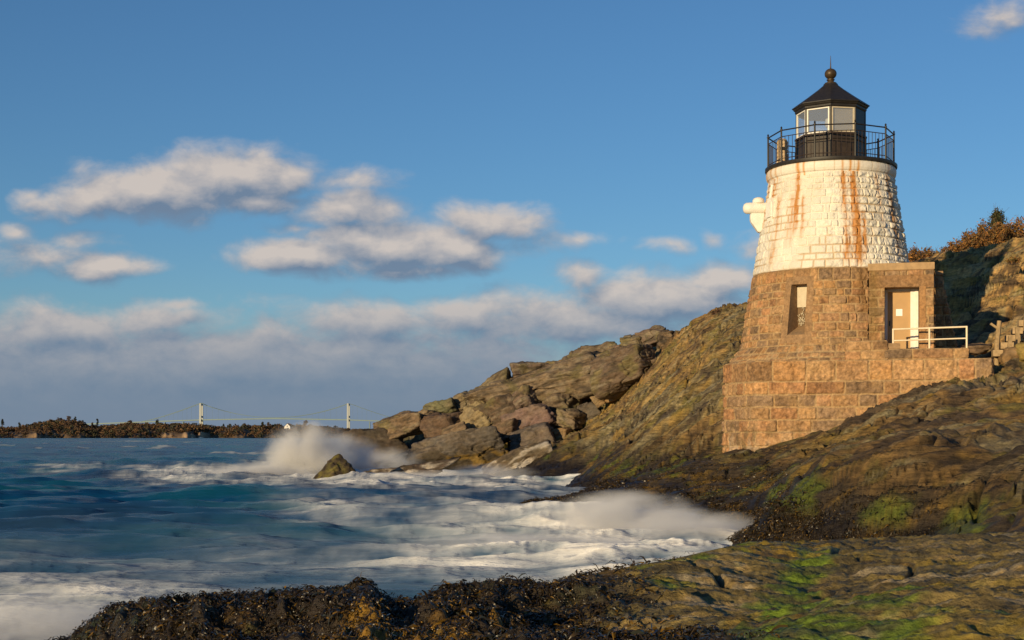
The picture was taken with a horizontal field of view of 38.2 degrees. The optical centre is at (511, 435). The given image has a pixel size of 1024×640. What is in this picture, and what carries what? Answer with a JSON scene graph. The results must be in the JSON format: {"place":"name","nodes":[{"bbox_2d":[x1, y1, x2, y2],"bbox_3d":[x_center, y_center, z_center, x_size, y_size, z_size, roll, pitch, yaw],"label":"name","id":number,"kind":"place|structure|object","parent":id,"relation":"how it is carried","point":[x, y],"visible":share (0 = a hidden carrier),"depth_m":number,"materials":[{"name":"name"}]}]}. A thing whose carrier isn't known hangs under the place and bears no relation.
{"place":"outdoors","nodes":[
{"label":"outdoors","id":0,"kind":"place"},
{"bbox_2d":[0,423,347,437],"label":"headland","id":1,"kind":"structure","parent":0,"point":[186,434],"depth_m":1412.59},
{"bbox_2d":[0,419,351,437],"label":"woodland","id":2,"kind":"object","parent":1,"relation":"on","point":[112,430],"visible":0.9,"depth_m":1448.80,"materials":[{"name":"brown plant"}]},
{"bbox_2d":[0,437,738,639],"bbox_3d":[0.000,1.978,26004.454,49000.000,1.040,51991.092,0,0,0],"label":"sea","id":3,"kind":"structure","parent":0,"point":[90,526],"depth_m":31.63,"materials":[{"name":"liquid"}]},
{"bbox_2d":[87,403,387,428],"bbox_3d":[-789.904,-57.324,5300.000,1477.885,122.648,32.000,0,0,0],"label":"suspension bridge","id":4,"kind":"structure","parent":3,"relation":"on","point":[201,419],"depth_m":5289.00,"materials":[{"name":"metal"}]},
{"bbox_2d":[313,454,355,478],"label":"sea rock","id":5,"kind":"object","parent":3,"relation":"in","point":[337,464],"visible":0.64,"depth_m":65.58,"materials":[{"name":"stone"}]},
{"bbox_2d":[376,449,410,467],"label":"boulder","id":6,"kind":"object","parent":3,"relation":"in","point":[396,460],"visible":0.27,"depth_m":83.36,"materials":[{"name":"grey stone"}]},
{"bbox_2d":[364,456,460,475],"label":"boulder","id":7,"kind":"object","parent":3,"relation":"in","point":[431,468],"visible":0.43,"depth_m":69.50,"materials":[{"name":"stone"}]},
{"bbox_2d":[405,426,508,469],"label":"boulder","id":8,"kind":"object","parent":3,"relation":"in","point":[476,448],"visible":0.67,"depth_m":81.13,"materials":[{"name":"stone"}]},
{"bbox_2d":[481,439,552,475],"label":"boulder","id":9,"kind":"object","parent":3,"relation":"in","point":[523,456],"visible":0.54,"depth_m":75.42,"materials":[{"name":"brown stone"}]},
{"bbox_2d":[0,0,1023,429],"label":"sky","id":10,"kind":"structure","parent":0,"point":[259,208],"materials":[{"name":"blue"}]},
{"bbox_2d":[58,531,1023,639],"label":"rock ledge","id":11,"kind":"object","parent":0,"point":[968,586],"visible":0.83,"depth_m":10.34,"materials":[{"name":"brown stone"}]},
{"bbox_2d":[48,552,787,639],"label":"rockweed","id":12,"kind":"object","parent":11,"relation":"on","point":[572,630],"visible":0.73,"depth_m":9.89,"materials":[{"name":"brown plant"}]},
{"bbox_2d":[403,237,1023,544],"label":"rock slope","id":13,"kind":"structure","parent":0,"point":[958,442],"depth_m":39.68,"materials":[{"name":"brown stone"}]},
{"bbox_2d":[338,427,408,468],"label":"boulder","id":14,"kind":"object","parent":13,"relation":"on","point":[363,448],"visible":0.64,"depth_m":89.09,"materials":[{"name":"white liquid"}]},
{"bbox_2d":[373,410,422,439],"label":"boulder","id":15,"kind":"object","parent":13,"relation":"on","point":[404,424],"visible":0.67,"depth_m":89.00,"materials":[{"name":"brown stone"}]},
{"bbox_2d":[415,410,434,431],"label":"boulder","id":16,"kind":"object","parent":13,"relation":"on","point":[425,412],"visible":0.27,"depth_m":89.43,"materials":[{"name":"brown stone"}]},
{"bbox_2d":[422,397,457,412],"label":"boulder","id":17,"kind":"object","parent":13,"relation":"on","point":[448,405],"visible":0.59,"depth_m":90.02,"materials":[{"name":"stone"}]},
{"bbox_2d":[419,412,462,437],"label":"boulder","id":18,"kind":"object","parent":13,"relation":"on","point":[434,424],"visible":0.55,"depth_m":87.61,"materials":[{"name":"brown stone"}]},
{"bbox_2d":[441,421,467,434],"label":"boulder","id":19,"kind":"object","parent":13,"relation":"on","point":[459,426],"visible":0.59,"depth_m":86.53,"materials":[{"name":"brown stone"}]},
{"bbox_2d":[452,391,467,411],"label":"boulder","id":20,"kind":"object","parent":13,"relation":"on","point":[459,400],"visible":0.33,"depth_m":90.48,"materials":[{"name":"brown stone"}]},
{"bbox_2d":[459,401,492,428],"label":"boulder","id":21,"kind":"object","parent":13,"relation":"on","point":[469,416],"visible":0.63,"depth_m":87.22,"materials":[{"name":"beige stone"}]},
{"bbox_2d":[466,367,510,404],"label":"boulder","id":22,"kind":"object","parent":13,"relation":"on","point":[504,374],"visible":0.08,"depth_m":88.80,"materials":[{"name":"brown stone"}]},
{"bbox_2d":[473,393,517,424],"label":"boulder","id":23,"kind":"object","parent":13,"relation":"on","point":[494,408],"visible":0.32,"depth_m":86.57,"materials":[{"name":"brown stone"}]},
{"bbox_2d":[491,418,518,443],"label":"boulder","id":24,"kind":"object","parent":13,"relation":"on","point":[506,428],"visible":0.41,"depth_m":84.64,"materials":[{"name":"brown stone"}]},
{"bbox_2d":[511,385,540,408],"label":"boulder","id":25,"kind":"object","parent":13,"relation":"on","point":[523,395],"visible":0.66,"depth_m":86.28,"materials":[{"name":"brown stone"}]},
{"bbox_2d":[500,403,557,429],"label":"boulder","id":26,"kind":"object","parent":13,"relation":"on","point":[531,414],"visible":0.57,"depth_m":85.14,"materials":[{"name":"stone"}]},
{"bbox_2d":[509,422,555,450],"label":"boulder","id":27,"kind":"object","parent":13,"relation":"on","point":[537,432],"visible":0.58,"depth_m":83.07,"materials":[{"name":"brown stone"}]},
{"bbox_2d":[463,348,614,403],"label":"boulder","id":28,"kind":"object","parent":13,"relation":"on","point":[571,376],"visible":0.62,"depth_m":86.81,"materials":[{"name":"brown stone"}]},
{"bbox_2d":[509,361,550,376],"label":"boulder","id":29,"kind":"object","parent":28,"relation":"on","point":[519,368],"visible":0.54,"depth_m":88.98,"materials":[{"name":"brown stone"}]},
{"bbox_2d":[541,393,581,414],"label":"boulder","id":30,"kind":"object","parent":13,"relation":"on","point":[554,401],"visible":0.45,"depth_m":86.56,"materials":[{"name":"brown stone"}]},
{"bbox_2d":[551,427,571,439],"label":"boulder","id":31,"kind":"object","parent":13,"relation":"on","point":[562,433],"visible":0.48,"depth_m":83.50,"materials":[{"name":"brown stone"}]},
{"bbox_2d":[556,408,585,429],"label":"boulder","id":32,"kind":"object","parent":13,"relation":"on","point":[573,418],"visible":0.94,"depth_m":84.59,"materials":[{"name":"brown stone"}]},
{"bbox_2d":[561,341,616,360],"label":"boulder","id":33,"kind":"object","parent":13,"relation":"on","point":[603,347],"visible":0.27,"depth_m":90.10,"materials":[{"name":"brown stone"}]},
{"bbox_2d":[577,402,600,422],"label":"boulder","id":34,"kind":"object","parent":13,"relation":"on","point":[590,410],"visible":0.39,"depth_m":85.21,"materials":[{"name":"grey stone"}]},
{"bbox_2d":[590,396,605,407],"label":"boulder","id":35,"kind":"object","parent":13,"relation":"on","point":[598,403],"visible":0.57,"depth_m":84.22,"materials":[{"name":"brown stone"}]},
{"bbox_2d":[589,344,656,399],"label":"boulder","id":36,"kind":"object","parent":13,"relation":"on","point":[616,373],"visible":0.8,"depth_m":82.42,"materials":[{"name":"brown stone"}]},
{"bbox_2d":[620,334,642,345],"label":"boulder","id":37,"kind":"object","parent":13,"relation":"on","point":[625,340],"visible":0.52,"depth_m":87.56,"materials":[{"name":"brown stone"}]},
{"bbox_2d":[634,325,667,346],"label":"boulder","id":38,"kind":"object","parent":13,"relation":"on","point":[649,336],"visible":0.57,"depth_m":87.42,"materials":[{"name":"brown stone"}]},
{"bbox_2d":[657,329,673,348],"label":"boulder","id":39,"kind":"object","parent":13,"relation":"on","point":[663,336],"visible":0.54,"depth_m":85.56,"materials":[{"name":"brown stone"}]},
{"bbox_2d":[710,308,727,314],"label":"shrub","id":40,"kind":"object","parent":13,"relation":"on","point":[715,311],"visible":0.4,"depth_m":82.89,"materials":[{"name":"brown plant"}]},
{"bbox_2d":[520,451,948,542],"bbox_3d":[4.090,1.329,37.674,8.781,1.920,44.598,0,0,0],"label":"rockweed","id":41,"kind":"object","parent":13,"relation":"on","point":[745,528],"visible":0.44,"depth_m":34.79,"materials":[{"name":"brown plant"}]},
{"bbox_2d":[721,56,993,452],"bbox_3d":[10.992,-5.620,47.721,8.429,13.440,7.086,0,0,14],"label":"lighthouse","id":42,"kind":"object","parent":13,"relation":"on","point":[842,287],"visible":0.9,"depth_m":45.71,"materials":[{"name":"stone"}]},
{"bbox_2d":[776,138,787,162],"bbox_3d":[8.685,-9.123,47.530,0.480,0.834,0.480,0,0,0],"label":"fog signal","id":43,"kind":"object","parent":42,"relation":"on","point":[784,148],"visible":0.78,"depth_m":47.38,"materials":[{"name":"beige metal"}]},
{"bbox_2d":[787,284,806,334],"bbox_3d":[8.950,-3.910,45.932,0.566,1.580,0.686,0,0,34],"label":"window","id":44,"kind":"structure","parent":42,"relation":"in","point":[796,323],"depth_m":46.17,"materials":[{"name":"stone"}]},
{"bbox_2d":[796,110,804,138],"bbox_3d":[9.358,-10.065,47.821,0.050,0.810,0.762,0,0,-10],"label":"window frame","id":45,"kind":"structure","parent":42,"relation":"in","point":[797,115],"depth_m":48.15,"materials":[{"name":"white paint"}]},
{"bbox_2d":[807,106,829,133],"bbox_3d":[9.773,-10.065,47.179,0.762,0.810,0.050,0,0,35],"label":"window frame","id":46,"kind":"structure","parent":42,"relation":"in","point":[828,107],"depth_m":47.16,"materials":[{"name":"white paint"}]},
{"bbox_2d":[832,106,854,131],"bbox_3d":[10.516,-10.065,47.038,0.762,0.810,0.090,0,0,-10],"label":"window frame","id":47,"kind":"structure","parent":42,"relation":"in","point":[839,114],"depth_m":47.06,"materials":[{"name":"beige paint"}]},
{"bbox_2d":[885,289,918,348],"bbox_3d":[11.919,-3.534,45.257,1.002,1.927,0.170,0,0,14],"label":"door","id":48,"kind":"structure","parent":42,"relation":"in","point":[901,305],"depth_m":45.27,"materials":[{"name":"paint"}]},
{"bbox_2d":[892,326,967,347],"bbox_3d":[12.434,-2.903,44.025,2.169,0.706,0.058,0,0,14],"label":"handrail","id":49,"kind":"object","parent":42,"relation":"on","point":[929,328],"visible":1,"depth_m":44.00,"materials":[{"name":"beige paint"}]},
{"bbox_2d":[908,242,936,261],"bbox_3d":[17.625,-7.737,63.959,1.816,1.348,1.858,0,0,0],"label":"shrub","id":50,"kind":"object","parent":13,"relation":"on","point":[914,256],"visible":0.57,"depth_m":63.54,"materials":[{"name":"brown plant"}]},
{"bbox_2d":[922,247,952,257],"bbox_3d":[18.372,-7.775,63.990,1.723,1.053,1.711,0,0,-33],"label":"shrub","id":51,"kind":"object","parent":13,"relation":"on","point":[940,251],"visible":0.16,"depth_m":63.71,"materials":[{"name":"brown plant"}]},
{"bbox_2d":[939,240,980,251],"bbox_3d":[19.732,-8.166,64.977,1.872,1.104,1.844,0,0,-41],"label":"shrub","id":52,"kind":"object","parent":13,"relation":"on","point":[962,245],"visible":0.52,"depth_m":64.53,"materials":[{"name":"brown plant"}]},
{"bbox_2d":[952,229,993,247],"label":"shrub","id":53,"kind":"object","parent":13,"relation":"on","point":[967,236],"visible":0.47,"depth_m":65.04,"materials":[{"name":"brown plant"}]},
{"bbox_2d":[960,342,992,355],"bbox_3d":[14.503,-2.707,46.209,0.978,0.402,0.740,-2,0,0],"label":"boulder","id":54,"kind":"object","parent":13,"relation":"on","point":[975,349],"visible":0.8,"depth_m":45.91,"materials":[{"name":"brown stone"}]},
{"bbox_2d":[964,218,1001,246],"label":"shrub","id":55,"kind":"object","parent":13,"relation":"on","point":[981,228],"visible":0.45,"depth_m":65.07,"materials":[{"name":"brown plant"}]},
{"bbox_2d":[990,321,1001,366],"bbox_3d":[14.881,-2.756,45.502,0.368,1.580,0.165,0,0,0],"label":"wooden post","id":56,"kind":"object","parent":13,"relation":"on","point":[997,337],"visible":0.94,"depth_m":45.44,"materials":[{"name":"brown wood"}]},
{"bbox_2d":[986,206,1006,233],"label":"juniper tree","id":57,"kind":"object","parent":13,"relation":"on","point":[997,216],"visible":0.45,"depth_m":65.90,"materials":[{"name":"green plant"}]},
{"bbox_2d":[981,222,1023,244],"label":"shrub","id":58,"kind":"object","parent":13,"relation":"on","point":[998,228],"visible":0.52,"depth_m":64.56,"materials":[{"name":"brown plant"}]},
{"bbox_2d":[991,320,1023,356],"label":"stone steps","id":59,"kind":"structure","parent":13,"relation":"on","point":[1016,336],"depth_m":45.51,"materials":[{"name":"brown stone"}]},
{"bbox_2d":[993,215,1023,243],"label":"shrub","id":60,"kind":"object","parent":13,"relation":"on","point":[1020,232],"visible":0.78,"depth_m":64.09,"materials":[{"name":"brown plant"}]},
{"bbox_2d":[998,347,1018,363],"bbox_3d":[15.140,-2.400,44.958,0.643,0.602,0.678,0,0,0],"label":"boulder","id":61,"kind":"object","parent":13,"relation":"on","point":[1007,354],"visible":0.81,"depth_m":44.73,"materials":[{"name":"brown stone"}]},
{"bbox_2d":[1004,256,1021,264],"bbox_3d":[17.607,-6.179,51.995,0.593,0.352,0.632,0,0,0],"label":"shrub","id":62,"kind":"object","parent":13,"relation":"on","point":[1012,260],"visible":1,"depth_m":51.88,"materials":[{"name":"brown plant"}]},
{"bbox_2d":[1014,342,1023,361],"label":"boulder","id":63,"kind":"object","parent":13,"relation":"on","point":[1020,349],"visible":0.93,"depth_m":44.55,"materials":[{"name":"yellow stone"}]}
]}

